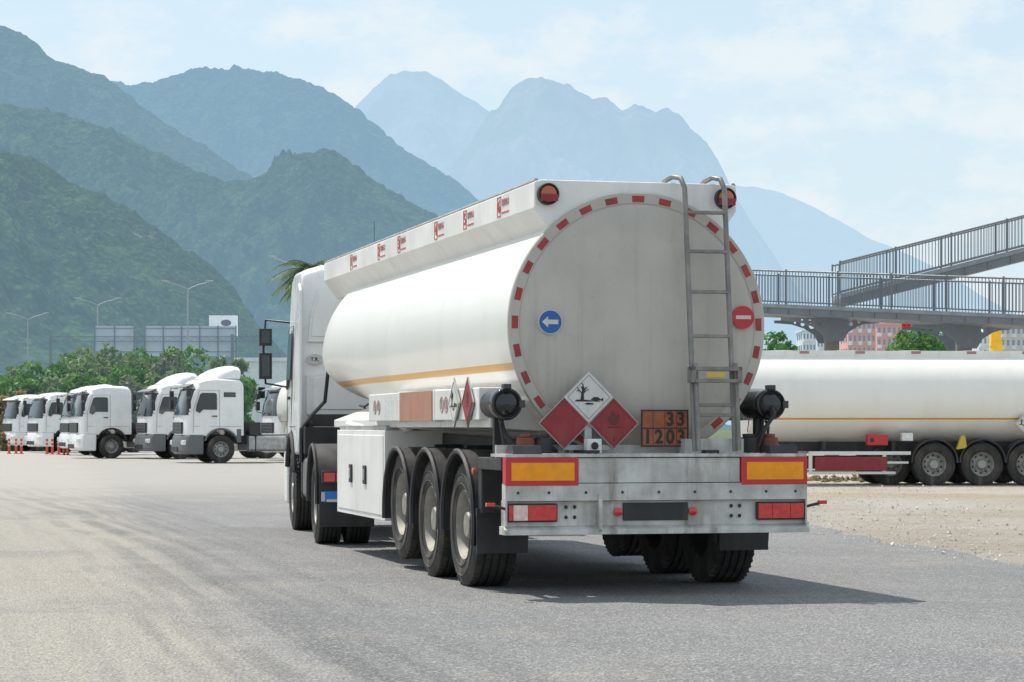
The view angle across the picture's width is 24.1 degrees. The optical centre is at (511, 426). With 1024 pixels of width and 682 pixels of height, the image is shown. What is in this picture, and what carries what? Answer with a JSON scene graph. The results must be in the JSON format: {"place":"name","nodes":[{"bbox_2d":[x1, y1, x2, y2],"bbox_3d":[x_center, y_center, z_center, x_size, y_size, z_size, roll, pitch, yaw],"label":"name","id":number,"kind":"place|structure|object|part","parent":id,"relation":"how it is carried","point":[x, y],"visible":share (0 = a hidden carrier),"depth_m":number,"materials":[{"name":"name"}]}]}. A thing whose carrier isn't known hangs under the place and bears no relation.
{"place":"outdoors","nodes":[
{"label":"outdoors","id":0,"kind":"place"},
{"bbox_2d":[0,25,253,181],"bbox_3d":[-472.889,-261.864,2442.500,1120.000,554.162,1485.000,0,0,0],"label":"hill","id":1,"kind":"structure","parent":0,"point":[33,74],"depth_m":2704.80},
{"bbox_2d":[0,150,286,378],"bbox_3d":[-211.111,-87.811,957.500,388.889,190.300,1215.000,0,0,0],"label":"hill","id":2,"kind":"structure","parent":0,"point":[64,242],"depth_m":996.52,"materials":[{"name":"green plant"}]},
{"bbox_2d":[234,358,286,429],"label":"warehouse","id":3,"kind":"structure","parent":0,"point":[279,366],"depth_m":175.00,"materials":[{"name":"white metal"}]},
{"bbox_2d":[111,64,478,215],"bbox_3d":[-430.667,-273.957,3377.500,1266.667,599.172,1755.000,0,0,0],"label":"hill","id":4,"kind":"structure","parent":0,"point":[252,122],"depth_m":3596.86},
{"bbox_2d":[0,103,731,429],"bbox_3d":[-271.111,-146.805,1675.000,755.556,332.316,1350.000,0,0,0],"label":"hill","id":5,"kind":"structure","parent":0,"point":[321,204],"depth_m":1689.29,"materials":[{"name":"green plant"}]},
{"bbox_2d":[355,71,488,174],"bbox_3d":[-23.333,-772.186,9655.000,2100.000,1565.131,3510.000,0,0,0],"label":"hill","id":6,"kind":"structure","parent":0,"point":[430,119],"depth_m":10161.10,"materials":[{"name":"blue stone"}]},
{"bbox_2d":[0,451,1023,681],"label":"road","id":7,"kind":"structure","parent":0,"point":[144,566],"depth_m":18.23,"materials":[{"name":"grey asphalt"}]},
{"bbox_2d":[7,439,11,453],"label":"bollard","id":8,"kind":"object","parent":7,"relation":"on","point":[9,447],"visible":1,"depth_m":117.94,"materials":[{"name":"orange plastic"}]},
{"bbox_2d":[14,439,17,453],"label":"bollard","id":9,"kind":"object","parent":7,"relation":"on","point":[15,446],"visible":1,"depth_m":117.94,"materials":[{"name":"orange plastic"}]},
{"bbox_2d":[19,439,23,453],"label":"bollard","id":10,"kind":"object","parent":7,"relation":"on","point":[21,446],"visible":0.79,"depth_m":116.95,"materials":[{"name":"orange plastic"}]},
{"bbox_2d":[44,439,48,453],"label":"bollard","id":11,"kind":"object","parent":7,"relation":"on","point":[46,447],"visible":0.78,"depth_m":115.94,"materials":[{"name":"orange plastic"}]},
{"bbox_2d":[51,439,53,453],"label":"bollard","id":12,"kind":"object","parent":7,"relation":"on","point":[52,446],"visible":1,"depth_m":114.95,"materials":[{"name":"orange plastic"}]},
{"bbox_2d":[56,441,60,454],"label":"traffic cone","id":13,"kind":"object","parent":7,"relation":"on","point":[58,450],"visible":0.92,"depth_m":113.96,"materials":[{"name":"orange plastic"}]},
{"bbox_2d":[23,392,138,452],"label":"parked truck","id":14,"kind":"object","parent":7,"relation":"on","point":[44,421],"visible":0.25,"depth_m":121.64,"materials":[{"name":"white metal"}]},
{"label":"side window","id":15,"kind":"part","parent":14,"relation":"part of","materials":[{"name":"black glass"}]},
{"bbox_2d":[56,384,172,454],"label":"parked truck","id":16,"kind":"object","parent":7,"relation":"on","point":[64,435],"visible":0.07,"depth_m":112.47,"materials":[{"name":"white metal"}]},
{"bbox_2d":[67,385,196,457],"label":"parked truck","id":17,"kind":"object","parent":7,"relation":"on","point":[96,412],"visible":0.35,"depth_m":100.88,"materials":[{"name":"white metal"}]},
{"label":"side window","id":18,"kind":"part","parent":17,"relation":"part of","materials":[{"name":"black glass"}]},
{"bbox_2d":[132,373,278,458],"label":"parked truck","id":19,"kind":"object","parent":7,"relation":"on","point":[155,421],"visible":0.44,"depth_m":98.77,"materials":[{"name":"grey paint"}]},
{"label":"side window","id":20,"kind":"part","parent":19,"relation":"part of","materials":[{"name":"black glass"}]},
{"bbox_2d":[169,366,286,462],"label":"parked truck","id":21,"kind":"object","parent":7,"relation":"on","point":[208,402],"visible":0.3,"depth_m":87.96,"materials":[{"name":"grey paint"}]},
{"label":"side window","id":22,"kind":"part","parent":21,"relation":"part of","materials":[{"name":"black glass"}]},
{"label":"rear side window","id":23,"kind":"part","parent":21,"relation":"part of","materials":[{"name":"black glass"}]},
{"bbox_2d":[255,380,286,457],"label":"parked truck","id":24,"kind":"object","parent":7,"relation":"on","point":[271,424],"visible":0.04,"depth_m":95.23,"materials":[{"name":"white metal"}]},
{"bbox_2d":[258,387,264,397],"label":"window","id":25,"kind":"structure","parent":24,"relation":"attached to","point":[262,394],"depth_m":174.95,"materials":[{"name":"glass"}]},
{"bbox_2d":[268,255,294,267],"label":"street lamp","id":26,"kind":"object","parent":7,"relation":"on","point":[273,257],"visible":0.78,"depth_m":109.93,"materials":[{"name":"metal"}]},
{"bbox_2d":[277,383,286,427],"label":"parked tanker trailer","id":27,"kind":"object","parent":7,"relation":"on","point":[282,406],"visible":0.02,"depth_m":89.63,"materials":[{"name":"paint"}]},
{"bbox_2d":[266,259,329,307],"bbox_3d":[-5.195,-1.473,61.996,2.366,5.654,2.402,0,0,0],"label":"palm tree","id":28,"kind":"object","parent":7,"relation":"on","point":[300,265],"visible":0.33,"depth_m":61.80,"materials":[{"name":"green plant"}]},
{"bbox_2d":[259,174,826,585],"bbox_3d":[-0.316,-0.448,26.000,3.360,3.604,14.352,0,0,-14],"label":"tanker truck","id":29,"kind":"object","parent":7,"relation":"on","point":[479,392],"visible":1,"depth_m":19.66,"materials":[{"name":"paint"}]},
{"bbox_3d":[-2.948,-0.855,31.820,0.060,0.730,0.780,0,0,-10],"label":"side window","id":30,"kind":"part","parent":29,"relation":"part of","materials":[{"name":"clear glass"}]},
{"bbox_2d":[0,0,1023,314],"label":"sky","id":31,"kind":"structure","parent":0,"point":[901,122],"materials":[{"name":"blue"}]},
{"bbox_2d":[28,430,1023,564],"bbox_3d":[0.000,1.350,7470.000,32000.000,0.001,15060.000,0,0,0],"label":"ground","id":32,"kind":"structure","parent":0,"point":[987,495],"depth_m":37.60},
{"bbox_2d":[0,389,26,444],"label":"tree","id":33,"kind":"object","parent":32,"relation":"on","point":[19,392],"visible":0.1,"depth_m":133.94,"materials":[{"name":"green plant"}]},
{"bbox_2d":[3,365,24,379],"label":"tree","id":34,"kind":"object","parent":32,"relation":"on","point":[10,369],"visible":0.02,"depth_m":149.84,"materials":[{"name":"green plant"}]},
{"bbox_2d":[0,375,38,404],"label":"tree","id":35,"kind":"object","parent":32,"relation":"on","point":[6,384],"visible":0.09,"depth_m":139.27,"materials":[{"name":"green plant"}]},
{"bbox_2d":[0,395,42,450],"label":"parked truck","id":36,"kind":"object","parent":32,"relation":"on","point":[15,422],"visible":0.17,"depth_m":129.58,"materials":[{"name":"white metal"}]},
{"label":"side window","id":37,"kind":"part","parent":36,"relation":"part of","materials":[{"name":"black glass"}]},
{"bbox_2d":[0,431,43,450],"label":"dry grass","id":38,"kind":"structure","parent":32,"relation":"on","point":[3,446],"depth_m":130.15,"materials":[{"name":"beige plant"}]},
{"bbox_2d":[7,313,48,369],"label":"street lamp","id":39,"kind":"object","parent":32,"relation":"on","point":[27,331],"visible":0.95,"depth_m":199.95,"materials":[{"name":"metal"}]},
{"bbox_2d":[11,378,45,449],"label":"tree","id":40,"kind":"object","parent":32,"relation":"on","point":[30,386],"visible":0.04,"depth_m":136.03,"materials":[{"name":"green plant"}]},
{"bbox_2d":[4,360,67,389],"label":"tree","id":41,"kind":"object","parent":32,"relation":"on","point":[27,373],"visible":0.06,"depth_m":142.53,"materials":[{"name":"green plant"}]},
{"bbox_2d":[38,374,62,392],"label":"tree","id":42,"kind":"object","parent":32,"relation":"on","point":[51,383],"visible":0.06,"depth_m":136.07,"materials":[{"name":"green plant"}]},
{"bbox_2d":[43,352,97,376],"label":"tree","id":43,"kind":"object","parent":32,"relation":"on","point":[56,366],"visible":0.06,"depth_m":144.88,"materials":[{"name":"green plant"}]},
{"bbox_2d":[51,371,92,392],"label":"tree","id":44,"kind":"object","parent":32,"relation":"on","point":[76,381],"visible":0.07,"depth_m":133.85,"materials":[{"name":"green plant"}]},
{"bbox_2d":[57,358,107,382],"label":"tree","id":45,"kind":"object","parent":32,"relation":"on","point":[82,369],"visible":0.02,"depth_m":139.37,"materials":[{"name":"green plant"}]},
{"bbox_2d":[66,375,117,392],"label":"tree","id":46,"kind":"object","parent":32,"relation":"on","point":[99,380],"visible":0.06,"depth_m":133.02,"materials":[{"name":"green plant"}]},
{"bbox_2d":[74,298,121,325],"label":"street lamp","id":47,"kind":"object","parent":32,"relation":"on","point":[97,305],"visible":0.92,"depth_m":189.95,"materials":[{"name":"metal"}]},
{"bbox_2d":[70,342,150,384],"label":"tree","id":48,"kind":"object","parent":32,"relation":"on","point":[104,360],"visible":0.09,"depth_m":149.87,"materials":[{"name":"green plant"}]},
{"bbox_2d":[108,364,155,388],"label":"tree","id":49,"kind":"object","parent":32,"relation":"on","point":[141,376],"visible":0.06,"depth_m":138.44,"materials":[{"name":"green plant"}]},
{"bbox_2d":[116,374,148,422],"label":"tree","id":50,"kind":"object","parent":32,"relation":"on","point":[134,387],"visible":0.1,"depth_m":132.86,"materials":[{"name":"green plant"}]},
{"bbox_2d":[49,325,258,368],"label":"billboard","id":51,"kind":"object","parent":32,"relation":"on","point":[217,340],"visible":0.83,"depth_m":168.00},
{"bbox_2d":[126,346,191,375],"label":"tree","id":52,"kind":"object","parent":32,"relation":"on","point":[153,358],"visible":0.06,"depth_m":157.12,"materials":[{"name":"green plant"}]},
{"bbox_2d":[145,366,192,382],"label":"tree","id":53,"kind":"object","parent":32,"relation":"on","point":[157,378],"visible":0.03,"depth_m":139.85,"materials":[{"name":"green plant"}]},
{"bbox_2d":[147,350,203,378],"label":"tree","id":54,"kind":"object","parent":32,"relation":"on","point":[163,368],"visible":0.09,"depth_m":151.07,"materials":[{"name":"green plant"}]},
{"bbox_2d":[162,280,213,362],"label":"street lamp","id":55,"kind":"object","parent":32,"relation":"on","point":[188,308],"visible":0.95,"depth_m":159.97,"materials":[{"name":"metal"}]},
{"bbox_2d":[180,344,210,373],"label":"tree","id":56,"kind":"object","parent":32,"relation":"on","point":[189,349],"visible":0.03,"depth_m":155.01,"materials":[{"name":"green plant"}]},
{"bbox_2d":[209,315,237,358],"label":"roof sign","id":57,"kind":"object","parent":32,"relation":"on","point":[223,320],"visible":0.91,"depth_m":180.00,"materials":[{"name":"white metal"}]},
{"bbox_2d":[208,356,251,380],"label":"tree","id":58,"kind":"object","parent":32,"relation":"on","point":[241,365],"visible":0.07,"depth_m":149.94,"materials":[{"name":"green plant"}]},
{"bbox_2d":[240,376,258,421],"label":"tree","id":59,"kind":"object","parent":32,"relation":"on","point":[249,387],"visible":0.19,"depth_m":137.29,"materials":[{"name":"green plant"}]},
{"bbox_2d":[763,330,788,349],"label":"tree","id":60,"kind":"object","parent":32,"relation":"on","point":[777,337],"visible":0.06,"depth_m":107.94,"materials":[{"name":"green plant"}]},
{"bbox_2d":[784,340,799,350],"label":"pine tree","id":61,"kind":"object","parent":32,"relation":"on","point":[789,344],"visible":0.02,"depth_m":108.78,"materials":[{"name":"green plant"}]},
{"bbox_2d":[807,474,947,481],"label":"dry grass","id":62,"kind":"structure","parent":32,"relation":"on","point":[855,477],"depth_m":59.24,"materials":[{"name":"beige plant"}]},
{"bbox_2d":[740,350,1023,485],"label":"tanker trailer","id":63,"kind":"object","parent":32,"relation":"on","point":[931,418],"visible":0.99,"depth_m":54.80,"materials":[{"name":"paint"}]},
{"bbox_2d":[752,215,1023,350],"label":"footbridge","id":64,"kind":"object","parent":32,"relation":"on","point":[832,328],"visible":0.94,"depth_m":86.74,"materials":[{"name":"metal"}]},
{"bbox_2d":[885,330,912,350],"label":"pine tree","id":65,"kind":"object","parent":32,"relation":"on","point":[900,332],"visible":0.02,"depth_m":109.85,"materials":[{"name":"green plant"}]},
{"bbox_2d":[888,326,946,350],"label":"tree","id":66,"kind":"object","parent":32,"relation":"on","point":[922,341],"visible":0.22,"depth_m":107.55,"materials":[{"name":"green plant"}]},
{"bbox_2d":[989,330,1001,350],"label":"building","id":67,"kind":"structure","parent":32,"relation":"on","point":[995,342],"depth_m":129.75,"materials":[{"name":"yellow paint"}]},
{"bbox_2d":[446,77,839,424],"bbox_3d":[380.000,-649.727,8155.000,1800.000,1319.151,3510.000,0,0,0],"label":"hill","id":68,"kind":"structure","parent":0,"point":[539,128],"depth_m":8606.05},
{"bbox_2d":[795,324,815,350],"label":"apartment building","id":69,"kind":"structure","parent":0,"point":[805,340],"depth_m":620.00,"materials":[{"name":"white paint"}]},
{"bbox_2d":[797,334,814,349],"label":"window","id":70,"kind":"structure","parent":69,"relation":"in","point":[801,334],"depth_m":619.96,"materials":[{"name":"grey glass"}]},
{"bbox_2d":[811,327,823,350],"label":"apartment building","id":71,"kind":"structure","parent":0,"point":[819,346],"depth_m":640.00,"materials":[{"name":"white paint"}]},
{"bbox_2d":[840,322,875,350],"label":"apartment building","id":72,"kind":"structure","parent":0,"point":[861,337],"depth_m":560.00,"materials":[{"name":"brick"}]},
{"bbox_2d":[841,323,874,350],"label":"window","id":73,"kind":"structure","parent":72,"relation":"in","point":[873,325],"depth_m":559.95,"materials":[{"name":"grey glass"}]},
{"bbox_2d":[735,186,1014,334],"bbox_3d":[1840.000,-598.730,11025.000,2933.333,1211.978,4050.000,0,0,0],"label":"hill","id":74,"kind":"structure","parent":0,"point":[796,234],"depth_m":11420.35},
{"bbox_2d":[876,323,906,350],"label":"apartment building","id":75,"kind":"structure","parent":0,"point":[885,333],"depth_m":600.00,"materials":[{"name":"pink paint"}]},
{"bbox_2d":[878,327,903,344],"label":"window","id":76,"kind":"structure","parent":75,"relation":"in","point":[878,327],"depth_m":599.86,"materials":[{"name":"grey glass"}]},
{"bbox_2d":[807,482,1023,565],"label":"gravel","id":77,"kind":"structure","parent":0,"point":[932,538],"depth_m":34.26,"materials":[{"name":"beige gravel"}]},
{"bbox_2d":[972,329,988,350],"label":"apartment building","id":78,"kind":"structure","parent":0,"point":[983,345],"depth_m":620.00,"materials":[{"name":"white paint"}]},
{"bbox_2d":[989,329,1023,350],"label":"apartment building","id":79,"kind":"structure","parent":0,"point":[1012,339],"depth_m":600.00,"materials":[{"name":"beige paint"}]},
{"bbox_2d":[1001,329,1023,344],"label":"window","id":80,"kind":"structure","parent":79,"relation":"in","point":[1013,330],"depth_m":599.86,"materials":[{"name":"grey glass"}]}
]}

